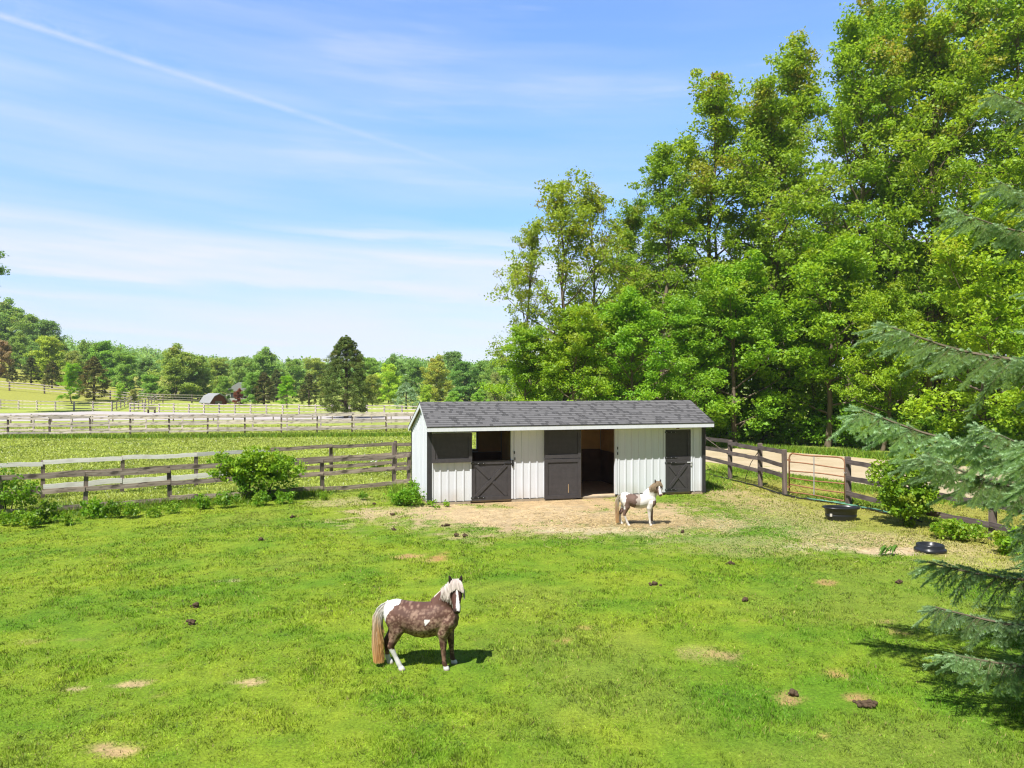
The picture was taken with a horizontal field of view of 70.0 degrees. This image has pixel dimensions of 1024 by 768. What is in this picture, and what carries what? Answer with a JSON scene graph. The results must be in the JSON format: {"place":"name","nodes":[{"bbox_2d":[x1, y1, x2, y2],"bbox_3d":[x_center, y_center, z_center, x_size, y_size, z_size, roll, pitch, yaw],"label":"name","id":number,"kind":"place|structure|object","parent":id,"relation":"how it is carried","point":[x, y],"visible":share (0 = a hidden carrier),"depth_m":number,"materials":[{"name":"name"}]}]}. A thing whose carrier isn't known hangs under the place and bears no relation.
{"place":"outdoors","nodes":[
{"label":"outdoors","id":0,"kind":"place"},
{"bbox_2d":[0,411,412,420],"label":"gravel path","id":1,"kind":"structure","parent":0,"point":[179,413],"depth_m":84.08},
{"bbox_2d":[0,425,475,508],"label":"meadow grass","id":2,"kind":"structure","parent":0,"point":[25,453],"depth_m":39.29,"materials":[{"name":"plant"}]},
{"bbox_2d":[0,431,1019,536],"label":"verge grass","id":3,"kind":"structure","parent":0,"point":[804,449],"depth_m":29.71,"materials":[{"name":"plant"}]},
{"bbox_2d":[0,347,1023,767],"bbox_3d":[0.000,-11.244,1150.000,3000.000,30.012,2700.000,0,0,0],"label":"ground","id":4,"kind":"structure","parent":0,"point":[642,641],"depth_m":10.79,"materials":[{"name":"plant"}]},
{"bbox_2d":[0,339,13,377],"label":"broadleaf tree","id":5,"kind":"object","parent":4,"relation":"on","point":[5,351],"visible":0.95,"depth_m":149.90,"materials":[{"name":"brown plant"}]},
{"bbox_2d":[0,297,29,356],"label":"broadleaf tree","id":6,"kind":"object","parent":4,"relation":"on","point":[8,310],"visible":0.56,"depth_m":213.22,"materials":[{"name":"green plant"}]},
{"bbox_2d":[7,330,31,368],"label":"broadleaf tree","id":7,"kind":"object","parent":4,"relation":"on","point":[19,341],"visible":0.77,"depth_m":184.12,"materials":[{"name":"green plant"}]},
{"bbox_2d":[0,463,42,508],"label":"vine bush","id":8,"kind":"object","parent":4,"relation":"on","point":[9,498],"visible":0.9,"depth_m":20.49,"materials":[{"name":"green plant"}]},
{"bbox_2d":[6,313,47,362],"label":"broadleaf tree","id":9,"kind":"object","parent":4,"relation":"on","point":[25,322],"visible":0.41,"depth_m":210.48,"materials":[{"name":"green plant"}]},
{"bbox_2d":[19,356,42,382],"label":"cedar tree","id":10,"kind":"object","parent":4,"relation":"on","point":[31,365],"visible":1,"depth_m":141.53,"materials":[{"name":"green plant"}]},
{"bbox_2d":[22,499,62,524],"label":"weed clump","id":11,"kind":"object","parent":4,"relation":"on","point":[45,509],"visible":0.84,"depth_m":19.61,"materials":[{"name":"green plant"}]},
{"bbox_2d":[22,335,67,382],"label":"broadleaf tree","id":12,"kind":"object","parent":4,"relation":"on","point":[47,343],"visible":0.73,"depth_m":151.09,"materials":[{"name":"green plant"}]},
{"bbox_2d":[26,318,71,362],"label":"broadleaf tree","id":13,"kind":"object","parent":4,"relation":"on","point":[45,327],"visible":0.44,"depth_m":203.67,"materials":[{"name":"green plant"}]},
{"bbox_2d":[41,360,63,387],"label":"cedar tree","id":14,"kind":"object","parent":4,"relation":"on","point":[53,367],"visible":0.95,"depth_m":137.49,"materials":[{"name":"green plant"}]},
{"bbox_2d":[0,399,111,410],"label":"board fence","id":15,"kind":"object","parent":4,"relation":"on","point":[73,405],"visible":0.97,"depth_m":101.94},
{"bbox_2d":[54,362,84,403],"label":"tree","id":16,"kind":"object","parent":4,"relation":"on","point":[70,370],"visible":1,"depth_m":117.62,"materials":[{"name":"green plant"}]},
{"bbox_2d":[56,350,85,386],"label":"broadleaf tree","id":17,"kind":"object","parent":4,"relation":"on","point":[72,356],"visible":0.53,"depth_m":149.67,"materials":[{"name":"green plant"}]},
{"bbox_2d":[79,496,104,517],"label":"weed clump","id":18,"kind":"object","parent":4,"relation":"on","point":[93,509],"visible":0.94,"depth_m":20.41,"materials":[{"name":"green plant"}]},
{"bbox_2d":[77,356,111,400],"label":"cedar tree","id":19,"kind":"object","parent":4,"relation":"on","point":[96,370],"visible":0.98,"depth_m":125.37,"materials":[{"name":"green plant"}]},
{"bbox_2d":[0,381,203,402],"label":"board fence","id":20,"kind":"object","parent":4,"relation":"on","point":[110,393],"visible":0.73,"depth_m":130.89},
{"bbox_2d":[86,340,128,384],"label":"broadleaf tree","id":21,"kind":"object","parent":4,"relation":"on","point":[101,351],"visible":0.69,"depth_m":163.65,"materials":[{"name":"green plant"}]},
{"bbox_2d":[99,499,124,518],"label":"weed clump","id":22,"kind":"object","parent":4,"relation":"on","point":[108,506],"visible":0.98,"depth_m":20.39,"materials":[{"name":"green plant"}]},
{"bbox_2d":[108,351,144,390],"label":"broadleaf tree","id":23,"kind":"object","parent":4,"relation":"on","point":[125,359],"visible":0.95,"depth_m":157.32,"materials":[{"name":"green plant"}]},
{"bbox_2d":[132,357,160,388],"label":"broadleaf tree","id":24,"kind":"object","parent":4,"relation":"on","point":[146,364],"visible":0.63,"depth_m":169.51,"materials":[{"name":"green plant"}]},
{"bbox_2d":[138,374,164,399],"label":"broadleaf tree","id":25,"kind":"object","parent":4,"relation":"on","point":[150,383],"visible":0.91,"depth_m":139.56,"materials":[{"name":"green plant"}]},
{"bbox_2d":[143,343,206,398],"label":"broadleaf tree","id":26,"kind":"object","parent":4,"relation":"on","point":[176,359],"visible":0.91,"depth_m":144.95,"materials":[{"name":"green plant"}]},
{"bbox_2d":[180,354,216,399],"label":"broadleaf tree","id":27,"kind":"object","parent":4,"relation":"on","point":[204,381],"visible":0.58,"depth_m":149.50,"materials":[{"name":"green plant"}]},
{"bbox_2d":[0,443,410,513],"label":"board fence","id":28,"kind":"object","parent":4,"relation":"on","point":[86,488],"visible":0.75,"depth_m":22.75,"materials":[{"name":"wood"}]},
{"bbox_2d":[0,441,410,497],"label":"board fence","id":29,"kind":"object","parent":4,"relation":"on","point":[195,475],"visible":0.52,"depth_m":26.03,"materials":[{"name":"wood"}]},
{"bbox_2d":[0,414,413,434],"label":"board fence","id":30,"kind":"object","parent":4,"relation":"on","point":[49,426],"visible":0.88,"depth_m":54.19,"materials":[{"name":"wood"}]},
{"bbox_2d":[0,413,413,433],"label":"board fence","id":31,"kind":"object","parent":4,"relation":"on","point":[33,429],"visible":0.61,"depth_m":56.56,"materials":[{"name":"wood"}]},
{"bbox_2d":[208,357,233,392],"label":"broadleaf tree","id":32,"kind":"object","parent":4,"relation":"on","point":[217,364],"visible":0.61,"depth_m":174.39,"materials":[{"name":"green plant"}]},
{"bbox_2d":[228,356,249,384],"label":"broadleaf tree","id":33,"kind":"object","parent":4,"relation":"on","point":[237,366],"visible":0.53,"depth_m":188.74,"materials":[{"name":"green plant"}]},
{"bbox_2d":[240,371,267,404],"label":"broadleaf tree","id":34,"kind":"object","parent":4,"relation":"on","point":[248,385],"visible":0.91,"depth_m":127.19,"materials":[{"name":"green plant"}]},
{"bbox_2d":[206,445,307,499],"bbox_3d":[-8.271,2.899,23.595,3.343,1.920,1.631,0,0,0],"label":"vine bush","id":35,"kind":"object","parent":4,"relation":"on","point":[268,467],"visible":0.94,"depth_m":23.31,"materials":[{"name":"green plant"}]},
{"bbox_2d":[251,372,276,404],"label":"cedar tree","id":36,"kind":"object","parent":4,"relation":"on","point":[264,380],"visible":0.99,"depth_m":127.44,"materials":[{"name":"green plant"}]},
{"bbox_2d":[242,346,290,397],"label":"broadleaf tree","id":37,"kind":"object","parent":4,"relation":"on","point":[263,359],"visible":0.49,"depth_m":183.57,"materials":[{"name":"green plant"}]},
{"bbox_2d":[129,403,416,413],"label":"board fence","id":38,"kind":"object","parent":4,"relation":"on","point":[235,407],"visible":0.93,"depth_m":92.89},
{"bbox_2d":[276,374,298,407],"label":"maple tree","id":39,"kind":"object","parent":4,"relation":"on","point":[285,384],"visible":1,"depth_m":111.76,"materials":[{"name":"green plant"}]},
{"bbox_2d":[275,358,307,397],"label":"broadleaf tree","id":40,"kind":"object","parent":4,"relation":"on","point":[293,366],"visible":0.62,"depth_m":189.17,"materials":[{"name":"green plant"}]},
{"bbox_2d":[297,373,322,404],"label":"cedar tree","id":41,"kind":"object","parent":4,"relation":"on","point":[309,379],"visible":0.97,"depth_m":121.75,"materials":[{"name":"green plant"}]},
{"bbox_2d":[303,357,334,397],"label":"broadleaf tree","id":42,"kind":"object","parent":4,"relation":"on","point":[314,364],"visible":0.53,"depth_m":199.04,"materials":[{"name":"green plant"}]},
{"bbox_2d":[315,335,377,417],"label":"cedar tree","id":43,"kind":"object","parent":4,"relation":"on","point":[345,347],"visible":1,"depth_m":80.15,"materials":[{"name":"green plant"}]},
{"bbox_2d":[353,357,382,397],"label":"broadleaf tree","id":44,"kind":"object","parent":4,"relation":"on","point":[371,363],"visible":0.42,"depth_m":178.65,"materials":[{"name":"green plant"}]},
{"bbox_2d":[363,373,385,404],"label":"broadleaf tree","id":45,"kind":"object","parent":4,"relation":"on","point":[371,379],"visible":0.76,"depth_m":124.64,"materials":[{"name":"green plant"}]},
{"bbox_2d":[2,332,752,393],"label":"woods","id":46,"kind":"object","parent":4,"relation":"on","point":[144,352],"visible":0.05,"depth_m":265.42,"materials":[{"name":"plant"}]},
{"bbox_2d":[373,363,402,403],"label":"broadleaf tree","id":47,"kind":"object","parent":4,"relation":"on","point":[388,373],"visible":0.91,"depth_m":139.32,"materials":[{"name":"green plant"}]},
{"bbox_2d":[383,485,426,504],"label":"weed clump","id":48,"kind":"object","parent":4,"relation":"on","point":[405,496],"visible":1,"depth_m":22.40,"materials":[{"name":"green plant"}]},
{"bbox_2d":[392,382,419,408],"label":"spruce tree","id":49,"kind":"object","parent":4,"relation":"on","point":[405,386],"visible":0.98,"depth_m":107.83,"materials":[{"name":"green plant"}]},
{"bbox_2d":[398,359,428,398],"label":"broadleaf tree","id":50,"kind":"object","parent":4,"relation":"on","point":[414,372],"visible":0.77,"depth_m":184.18,"materials":[{"name":"green plant"}]},
{"bbox_2d":[372,575,464,670],"bbox_3d":[-1.236,3.136,9.647,1.247,1.228,0.592,0,0,0],"label":"pony","id":51,"kind":"object","parent":4,"relation":"on","point":[438,614],"visible":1,"depth_m":9.55},
{"bbox_2d":[419,354,452,400],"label":"broadleaf tree","id":52,"kind":"object","parent":4,"relation":"on","point":[436,367],"visible":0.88,"depth_m":158.94,"materials":[{"name":"green plant"}]},
{"bbox_2d":[439,351,462,396],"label":"broadleaf tree","id":53,"kind":"object","parent":4,"relation":"on","point":[453,357],"visible":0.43,"depth_m":198.85,"materials":[{"name":"green plant"}]},
{"bbox_2d":[446,361,483,401],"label":"broadleaf tree","id":54,"kind":"object","parent":4,"relation":"on","point":[464,374],"visible":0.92,"depth_m":149.60,"materials":[{"name":"green plant"}]},
{"bbox_2d":[479,350,519,400],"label":"broadleaf tree","id":55,"kind":"object","parent":4,"relation":"on","point":[489,371],"visible":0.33,"depth_m":143.97,"materials":[{"name":"green plant"}]},
{"bbox_2d":[485,212,558,400],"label":"locust tree","id":56,"kind":"object","parent":4,"relation":"on","point":[531,240],"visible":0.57,"depth_m":45.65,"materials":[{"name":"green plant"}]},
{"bbox_2d":[476,321,574,400],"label":"tree","id":57,"kind":"object","parent":4,"relation":"on","point":[525,369],"visible":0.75,"depth_m":42.43,"materials":[{"name":"green plant"}]},
{"bbox_2d":[484,166,626,400],"bbox_3d":[2.854,-4.726,44.398,8.174,17.529,7.964,0,0,-23],"label":"locust tree","id":58,"kind":"object","parent":4,"relation":"on","point":[559,216],"visible":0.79,"depth_m":44.23,"materials":[{"name":"green plant"}]},
{"bbox_2d":[408,400,713,504],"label":"stable","id":59,"kind":"structure","parent":4,"relation":"on","point":[523,451],"depth_m":23.96,"materials":[{"name":"white paint"}]},
{"bbox_2d":[431,433,471,462],"bbox_3d":[-1.870,1.993,22.760,1.270,0.915,0.054,0,-2,-15],"label":"door","id":60,"kind":"structure","parent":59,"relation":"in","point":[446,447],"depth_m":22.75,"materials":[{"name":"grey paint"}]},
{"bbox_2d":[471,460,513,500],"bbox_3d":[-0.627,3.050,23.169,1.385,1.250,0.080,0,0,-15],"label":"door","id":61,"kind":"structure","parent":59,"relation":"in","point":[491,479],"depth_m":23.17,"materials":[{"name":"grey paint"}]},
{"bbox_2d":[544,429,580,458],"bbox_3d":[1.644,1.940,23.706,1.235,0.930,0.054,0,0,-14],"label":"door","id":62,"kind":"structure","parent":59,"relation":"in","point":[557,443],"depth_m":23.69,"materials":[{"name":"grey paint"}]},
{"bbox_2d":[544,458,580,498],"bbox_3d":[1.643,3.070,23.705,1.235,1.290,0.054,0,0,-14],"label":"door","id":63,"kind":"structure","parent":59,"relation":"in","point":[562,477],"depth_m":23.69,"materials":[{"name":"grey paint"}]},
{"bbox_2d":[665,429,690,459],"bbox_3d":[5.632,2.070,24.872,0.965,1.030,0.072,0,0,-15],"label":"door","id":64,"kind":"structure","parent":59,"relation":"in","point":[677,442],"depth_m":24.88,"materials":[{"name":"grey paint"}]},
{"bbox_2d":[665,460,691,491],"bbox_3d":[5.662,3.132,24.876,1.025,1.080,0.080,0,0,-15],"label":"door","id":65,"kind":"structure","parent":59,"relation":"in","point":[677,472],"depth_m":24.87,"materials":[{"name":"grey paint"}]},
{"bbox_2d":[532,302,615,400],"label":"tree","id":66,"kind":"object","parent":4,"relation":"on","point":[575,328],"visible":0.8,"depth_m":41.61,"materials":[{"name":"green plant"}]},
{"bbox_2d":[543,176,655,399],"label":"locust tree","id":67,"kind":"object","parent":4,"relation":"on","point":[599,202],"visible":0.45,"depth_m":45.78,"materials":[{"name":"green plant"}]},
{"bbox_2d":[576,191,674,399],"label":"maple tree","id":68,"kind":"object","parent":4,"relation":"on","point":[631,221],"visible":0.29,"depth_m":51.59,"materials":[{"name":"green plant"}]},
{"bbox_2d":[569,284,693,400],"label":"tree","id":69,"kind":"object","parent":4,"relation":"on","point":[636,306],"visible":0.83,"depth_m":41.86,"materials":[{"name":"green plant"}]},
{"bbox_2d":[263,494,1013,561],"bbox_3d":[2.411,3.729,20.248,17.973,0.030,9.889,0,0,0],"label":"straw","id":70,"kind":"object","parent":4,"relation":"on","point":[679,523],"visible":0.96,"depth_m":19.54,"materials":[{"name":"beige plant"}]},
{"bbox_2d":[615,479,662,525],"bbox_3d":[3.358,3.135,19.366,1.248,1.230,0.542,0,0,3],"label":"pony","id":71,"kind":"object","parent":70,"relation":"on","point":[645,499],"visible":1,"depth_m":19.28},
{"bbox_2d":[593,141,743,406],"bbox_3d":[10.157,-6.027,48.291,9.780,20.009,9.709,0,0,22],"label":"maple tree","id":72,"kind":"object","parent":4,"relation":"on","point":[663,169],"visible":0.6,"depth_m":47.69,"materials":[{"name":"green plant"}]},
{"bbox_2d":[655,288,738,430],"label":"tree","id":73,"kind":"object","parent":4,"relation":"on","point":[690,351],"visible":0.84,"depth_m":42.71,"materials":[{"name":"green plant"}]},
{"bbox_2d":[633,68,802,437],"bbox_3d":[12.951,-8.994,50.863,14.607,26.071,10.642,0,0,0],"label":"maple tree","id":74,"kind":"object","parent":4,"relation":"on","point":[717,102],"visible":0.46,"depth_m":49.41,"materials":[{"name":"green plant"}]},
{"bbox_2d":[669,248,801,442],"bbox_3d":[13.539,-1.877,43.505,8.202,11.902,6.640,0,0,-8],"label":"tree","id":75,"kind":"object","parent":4,"relation":"on","point":[739,294],"visible":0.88,"depth_m":43.09,"materials":[{"name":"green plant"}]},
{"bbox_2d":[706,437,786,493],"bbox_3d":[8.789,3.026,28.021,0.390,1.748,6.836,0,0,-9],"label":"board fence","id":76,"kind":"object","parent":4,"relation":"on","point":[760,448],"visible":0.89,"depth_m":26.81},
{"bbox_2d":[730,407,767,442],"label":"shrub","id":77,"kind":"object","parent":4,"relation":"on","point":[750,433],"visible":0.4,"depth_m":45.53,"materials":[{"name":"green plant"}]},
{"bbox_2d":[509,217,1023,425],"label":"woods","id":78,"kind":"object","parent":4,"relation":"on","point":[676,394],"visible":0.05,"depth_m":56.80,"materials":[{"name":"plant"}]},
{"bbox_2d":[725,290,825,443],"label":"tree","id":79,"kind":"object","parent":4,"relation":"on","point":[754,385],"visible":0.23,"depth_m":45.11,"materials":[{"name":"green plant"}]},
{"bbox_2d":[756,408,809,444],"bbox_3d":[16.519,2.652,45.287,2.432,2.394,3.094,0,0,-9],"label":"shrub","id":80,"kind":"object","parent":4,"relation":"on","point":[784,422],"visible":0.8,"depth_m":44.62,"materials":[{"name":"green plant"}]},
{"bbox_2d":[691,72,890,439],"bbox_3d":[16.926,-7.888,48.546,12.836,23.824,12.327,0,0,-39],"label":"maple tree","id":81,"kind":"object","parent":4,"relation":"on","point":[765,118],"visible":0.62,"depth_m":46.99,"materials":[{"name":"green plant"}]},
{"bbox_2d":[706,26,879,436],"bbox_3d":[20.002,-10.700,51.463,11.672,29.560,12.497,0,0,-24],"label":"maple tree","id":82,"kind":"object","parent":4,"relation":"on","point":[794,76],"visible":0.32,"depth_m":51.76,"materials":[{"name":"green plant"}]},
{"bbox_2d":[624,200,1002,436],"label":"wood stems","id":83,"kind":"object","parent":4,"relation":"on","point":[939,380],"visible":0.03,"depth_m":52.88,"materials":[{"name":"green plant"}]},
{"bbox_2d":[794,399,850,445],"bbox_3d":[18.957,2.434,44.468,3.512,3.002,3.442,0,0,22],"label":"shrub","id":84,"kind":"object","parent":4,"relation":"on","point":[817,416],"visible":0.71,"depth_m":43.93,"materials":[{"name":"green plant"}]},
{"bbox_2d":[755,230,925,446],"bbox_3d":[18.696,-2.551,43.881,9.802,13.351,8.176,0,0,-19],"label":"tree","id":85,"kind":"object","parent":4,"relation":"on","point":[820,268],"visible":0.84,"depth_m":42.75,"materials":[{"name":"green plant"}]},
{"bbox_2d":[822,505,859,520],"bbox_3d":[9.082,3.567,20.186,0.980,0.365,0.600,0,0,4],"label":"water trough","id":86,"kind":"object","parent":4,"relation":"on","point":[840,512],"visible":1,"depth_m":19.97,"materials":[{"name":"black rubber"}]},
{"bbox_2d":[822,399,874,447],"bbox_3d":[20.091,2.375,43.467,2.829,3.219,4.169,0,0,-10],"label":"shrub","id":87,"kind":"object","parent":4,"relation":"on","point":[850,440],"visible":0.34,"depth_m":43.00,"materials":[{"name":"green plant"}]},
{"bbox_2d":[767,6,948,439],"bbox_3d":[23.711,-10.764,50.118,12.629,29.704,12.721,0,0,-12],"label":"maple tree","id":88,"kind":"object","parent":4,"relation":"on","point":[854,47],"visible":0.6,"depth_m":48.93,"materials":[{"name":"green plant"}]},
{"bbox_2d":[829,280,945,450],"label":"tree","id":89,"kind":"object","parent":4,"relation":"on","point":[889,309],"visible":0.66,"depth_m":40.60,"materials":[{"name":"green plant"}]},
{"bbox_2d":[758,0,1018,407],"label":"maple tree","id":90,"kind":"object","parent":4,"relation":"on","point":[870,9],"visible":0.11,"depth_m":52.74,"materials":[{"name":"green plant"}]},
{"bbox_2d":[865,446,941,527],"bbox_3d":[10.368,2.680,19.342,2.011,2.264,1.616,0,0,0],"label":"leafy shrub","id":91,"kind":"object","parent":4,"relation":"on","point":[893,497],"visible":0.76,"depth_m":19.09,"materials":[{"name":"green plant"}]},
{"bbox_2d":[893,404,949,450],"bbox_3d":[22.374,2.491,39.898,3.359,2.871,3.292,0,0,13],"label":"shrub","id":92,"kind":"object","parent":4,"relation":"on","point":[930,417],"visible":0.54,"depth_m":39.32,"materials":[{"name":"green plant"}]},
{"bbox_2d":[827,88,1023,701],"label":"spruce tree","id":93,"kind":"object","parent":4,"relation":"on","point":[1010,459],"visible":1,"depth_m":8.39,"materials":[{"name":"green plant"}]},
{"bbox_2d":[835,0,1023,412],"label":"maple tree","id":94,"kind":"object","parent":4,"relation":"on","point":[937,58],"visible":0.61,"depth_m":46.90,"materials":[{"name":"green plant"}]},
{"bbox_2d":[913,541,946,554],"bbox_3d":[9.364,3.665,16.370,0.640,0.170,0.600,0,0,-12],"label":"feed pan","id":95,"kind":"object","parent":4,"relation":"on","point":[928,547],"visible":1,"depth_m":16.19,"materials":[{"name":"black rubber"}]},
{"bbox_2d":[844,456,1021,540],"bbox_3d":[11.545,3.073,17.543,0.210,1.654,10.673,0,0,-13],"label":"board fence","id":96,"kind":"object","parent":4,"relation":"on","point":[992,515],"visible":0.36,"depth_m":19.29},
{"bbox_2d":[787,453,844,500],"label":"field gate","id":97,"kind":"structure","parent":96,"relation":"attached to","point":[813,472],"depth_m":23.66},
{"bbox_2d":[859,0,1023,422],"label":"maple tree","id":98,"kind":"object","parent":4,"relation":"on","point":[970,27],"visible":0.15,"depth_m":49.28,"materials":[{"name":"green plant"}]},
{"bbox_2d":[933,412,980,456],"bbox_3d":[23.172,2.604,37.284,2.358,2.683,3.475,0,0,-19],"label":"shrub","id":99,"kind":"object","parent":4,"relation":"on","point":[960,433],"visible":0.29,"depth_m":37.15,"materials":[{"name":"green plant"}]},
{"bbox_2d":[892,191,1023,457],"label":"tree","id":100,"kind":"object","parent":4,"relation":"on","point":[969,295],"visible":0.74,"depth_m":35.80,"materials":[{"name":"green plant"}]},
{"bbox_2d":[929,516,992,539],"bbox_3d":[10.731,3.491,17.498,1.317,0.654,0.822,0,0,34],"label":"weed clump","id":101,"kind":"object","parent":4,"relation":"on","point":[957,529],"visible":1,"depth_m":17.43,"materials":[{"name":"green plant"}]},
{"bbox_2d":[918,0,1023,392],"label":"maple tree","id":102,"kind":"object","parent":4,"relation":"on","point":[1005,56],"visible":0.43,"depth_m":46.45,"materials":[{"name":"green plant"}]},
{"bbox_2d":[976,412,1023,446],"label":"shrub","id":103,"kind":"object","parent":4,"relation":"on","point":[1011,430],"visible":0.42,"depth_m":33.59,"materials":[{"name":"green plant"}]},
{"bbox_2d":[987,526,1023,555],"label":"weed clump","id":104,"kind":"object","parent":4,"relation":"on","point":[1003,542],"visible":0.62,"depth_m":16.05,"materials":[{"name":"green plant"}]},
{"bbox_2d":[994,276,1023,434],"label":"tree","id":105,"kind":"object","parent":4,"relation":"on","point":[1019,346],"visible":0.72,"depth_m":33.24,"materials":[{"name":"green plant"}]},
{"bbox_2d":[0,0,1023,384],"label":"sky","id":106,"kind":"structure","parent":0,"point":[223,178],"materials":[{"name":"blue"}]},
{"bbox_2d":[706,446,1022,502],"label":"dirt road","id":107,"kind":"structure","parent":0,"point":[858,471],"depth_m":34.41,"materials":[{"name":"soil"}]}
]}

